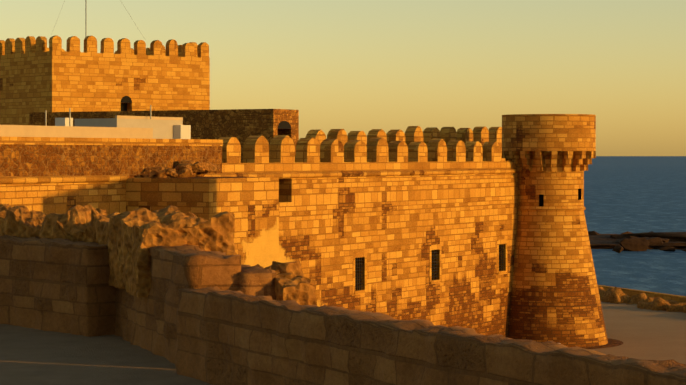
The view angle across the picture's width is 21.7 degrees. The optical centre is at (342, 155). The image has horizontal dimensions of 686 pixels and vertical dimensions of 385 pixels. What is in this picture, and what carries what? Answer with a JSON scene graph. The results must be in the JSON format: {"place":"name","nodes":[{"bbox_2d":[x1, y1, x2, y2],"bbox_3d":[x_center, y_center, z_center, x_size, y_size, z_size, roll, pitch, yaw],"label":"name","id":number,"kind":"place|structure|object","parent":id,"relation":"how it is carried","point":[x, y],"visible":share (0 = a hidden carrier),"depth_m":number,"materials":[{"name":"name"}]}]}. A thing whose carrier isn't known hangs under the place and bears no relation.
{"place":"outdoors","nodes":[
{"label":"outdoors","id":0,"kind":"place"},
{"bbox_2d":[0,204,119,241],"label":"rubble wall","id":1,"kind":"structure","parent":0,"point":[73,223],"depth_m":38.71,"materials":[{"name":"stone"}]},
{"bbox_2d":[0,35,209,124],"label":"keep tower","id":2,"kind":"structure","parent":0,"point":[37,74],"depth_m":201.45,"materials":[{"name":"beige stone"}]},
{"bbox_2d":[51,0,144,38],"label":"antenna mast","id":3,"kind":"object","parent":2,"relation":"on","point":[85,19],"visible":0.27,"depth_m":204.69,"materials":[{"name":"grey metal"}]},
{"bbox_2d":[121,96,131,102],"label":"keep door arch","id":4,"kind":"structure","parent":2,"relation":"attached to","point":[125,99],"depth_m":201.98,"materials":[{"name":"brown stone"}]},
{"bbox_2d":[0,324,211,384],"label":"road","id":5,"kind":"structure","parent":0,"point":[30,356],"depth_m":31.36,"materials":[{"name":"grey asphalt"}]},
{"bbox_2d":[0,137,222,177],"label":"stone wall","id":6,"kind":"structure","parent":0,"point":[66,156],"depth_m":86.13,"materials":[{"name":"brown stone"}]},
{"bbox_2d":[126,177,278,267],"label":"stone wall","id":7,"kind":"structure","parent":0,"point":[251,204],"depth_m":88.04,"materials":[{"name":"beige stone"}]},
{"bbox_2d":[0,126,519,336],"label":"fortress wall","id":8,"kind":"structure","parent":0,"point":[394,205],"depth_m":112.75,"materials":[{"name":"beige stone"}]},
{"bbox_2d":[0,128,152,138],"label":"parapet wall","id":9,"kind":"structure","parent":8,"relation":"on","point":[48,132],"depth_m":121.93,"materials":[{"name":"white paint"}]},
{"bbox_2d":[0,105,182,130],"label":"annex roof clutter","id":10,"kind":"object","parent":9,"relation":"on","point":[63,123],"visible":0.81,"depth_m":126.65,"materials":[{"name":"grey concrete"}]},
{"bbox_2d":[75,118,190,138],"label":"concrete annex","id":11,"kind":"object","parent":8,"relation":"on","point":[170,129],"visible":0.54,"depth_m":139.04,"materials":[{"name":"beige paint"}]},
{"bbox_2d":[29,109,298,162],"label":"range building","id":12,"kind":"structure","parent":8,"relation":"on","point":[241,125],"depth_m":159.15,"materials":[{"name":"stone"}]},
{"bbox_2d":[278,121,290,128],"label":"range arch","id":13,"kind":"structure","parent":12,"relation":"attached to","point":[284,125],"depth_m":157.80,"materials":[{"name":"black"}]},
{"bbox_2d":[140,160,219,177],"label":"rubble","id":14,"kind":"object","parent":8,"relation":"on","point":[186,168],"visible":0.88,"depth_m":89.29,"materials":[{"name":"brown stone"}]},
{"bbox_2d":[353,239,506,294],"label":"window frames","id":15,"kind":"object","parent":8,"relation":"attached to","point":[431,248],"visible":0.85,"depth_m":117.34,"materials":[{"name":"beige stone"}]},
{"bbox_2d":[355,244,503,289],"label":"window grilles","id":16,"kind":"object","parent":15,"relation":"in","point":[434,264],"visible":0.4,"depth_m":118.02,"materials":[{"name":"black metal"}]},
{"bbox_2d":[0,0,685,155],"label":"sky","id":17,"kind":"structure","parent":0,"point":[348,65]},
{"bbox_2d":[502,114,622,348],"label":"round tower","id":18,"kind":"structure","parent":0,"point":[555,296],"depth_m":127.92,"materials":[{"name":"beige stone"}]},
{"bbox_2d":[584,156,685,295],"bbox_3d":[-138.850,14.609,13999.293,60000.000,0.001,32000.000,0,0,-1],"label":"sea water","id":19,"kind":"structure","parent":0,"point":[634,194],"depth_m":457.82,"materials":[{"name":"blue liquid"}]},
{"bbox_2d":[588,232,685,249],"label":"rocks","id":20,"kind":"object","parent":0,"point":[677,240],"depth_m":287.11,"materials":[{"name":"stone"}]},
{"bbox_2d":[588,231,685,252],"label":"reef rocks","id":21,"kind":"object","parent":20,"relation":"on","point":[631,243],"visible":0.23,"depth_m":273.58,"materials":[{"name":"stone"}]},
{"bbox_2d":[589,302,685,363],"bbox_3d":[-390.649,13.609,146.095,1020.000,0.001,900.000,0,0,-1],"label":"ground","id":22,"kind":"structure","parent":0,"point":[643,334],"depth_m":137.60,"materials":[{"name":"beige concrete"}]},
{"bbox_2d":[275,277,316,304],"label":"stone block","id":23,"kind":"structure","parent":22,"relation":"on","point":[300,291],"depth_m":30.32,"materials":[{"name":"beige stone"}]},
{"bbox_2d":[255,261,314,285],"bbox_3d":[-1.117,2.096,31.859,0.613,0.480,2.274,0,0,-20],"label":"rubble","id":24,"kind":"object","parent":23,"relation":"on","point":[289,270],"visible":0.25,"depth_m":31.33,"materials":[{"name":"beige stone"}]},
{"bbox_2d":[599,288,613,302],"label":"shore rock","id":25,"kind":"object","parent":22,"relation":"on","point":[606,296],"visible":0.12,"depth_m":166.62,"materials":[{"name":"beige stone"}]},
{"bbox_2d":[610,286,629,303],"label":"shore rock","id":26,"kind":"object","parent":22,"relation":"on","point":[618,296],"visible":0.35,"depth_m":164.80,"materials":[{"name":"beige stone"}]},
{"bbox_2d":[626,293,646,304],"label":"shore rock","id":27,"kind":"object","parent":22,"relation":"on","point":[636,298],"visible":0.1,"depth_m":164.02,"materials":[{"name":"beige stone"}]},
{"bbox_2d":[599,285,685,302],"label":"sea wall","id":28,"kind":"structure","parent":22,"relation":"on","point":[630,293],"depth_m":166.63,"materials":[{"name":"stone"}]},
{"bbox_2d":[637,302,652,309],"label":"shore rock","id":29,"kind":"object","parent":22,"relation":"on","point":[643,305],"visible":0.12,"depth_m":159.09,"materials":[{"name":"brown stone"}]},
{"bbox_2d":[641,297,654,302],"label":"shore rock","id":30,"kind":"object","parent":22,"relation":"on","point":[649,300],"visible":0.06,"depth_m":162.67,"materials":[{"name":"beige stone"}]},
{"bbox_2d":[650,297,671,310],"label":"shore rock","id":31,"kind":"object","parent":22,"relation":"on","point":[659,303],"visible":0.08,"depth_m":157.18,"materials":[{"name":"beige stone"}]},
{"bbox_2d":[666,300,677,303],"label":"shore rock","id":32,"kind":"object","parent":22,"relation":"on","point":[671,301],"visible":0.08,"depth_m":161.07,"materials":[{"name":"beige stone"}]},
{"bbox_2d":[665,302,685,311],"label":"shore rock","id":33,"kind":"object","parent":22,"relation":"on","point":[675,307],"visible":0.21,"depth_m":155.86,"materials":[{"name":"brown stone"}]},
{"bbox_2d":[679,305,685,312],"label":"shore rock","id":34,"kind":"object","parent":22,"relation":"on","point":[683,308],"visible":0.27,"depth_m":155.55,"materials":[{"name":"brown stone"}]},
{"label":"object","id":35,"kind":"object","parent":22,"relation":"on","visible":0},
{"bbox_2d":[0,235,116,336],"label":"wall","id":36,"kind":"structure","parent":35,"relation":"attached to","point":[61,285],"depth_m":36.59,"materials":[{"name":"stone"}]},
{"bbox_2d":[91,205,236,296],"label":"rubble wall","id":37,"kind":"structure","parent":35,"relation":"attached to","point":[129,238],"depth_m":33.49,"materials":[{"name":"beige stone"}]},
{"bbox_2d":[184,212,197,217],"bbox_3d":[-5.665,1.819,44.093,2.506,1.081,9.678,0,0,-41],"label":"rock","id":38,"kind":"object","parent":35,"relation":"attached to","point":[190,214],"depth_m":40.79,"materials":[{"name":"brown stone"}]},
{"bbox_3d":[-2.895,8.909,33.431,1.540,9.400,6.650,0,0,-19],"label":"rampart base","id":39,"kind":"object","parent":22,"relation":"on","visible":0},
{"bbox_2d":[115,244,276,363],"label":"low stone wall","id":40,"kind":"structure","parent":39,"relation":"on","point":[148,323],"depth_m":31.46,"materials":[{"name":"stone"}]},
{"bbox_3d":[5.413,8.909,14.652,0.620,9.400,34.000,0,0,-28],"label":"rampart base","id":41,"kind":"object","parent":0,"visible":0},
{"bbox_2d":[175,286,685,384],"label":"parapet","id":42,"kind":"structure","parent":41,"relation":"on","point":[229,337],"depth_m":24.11,"materials":[{"name":"stone"}]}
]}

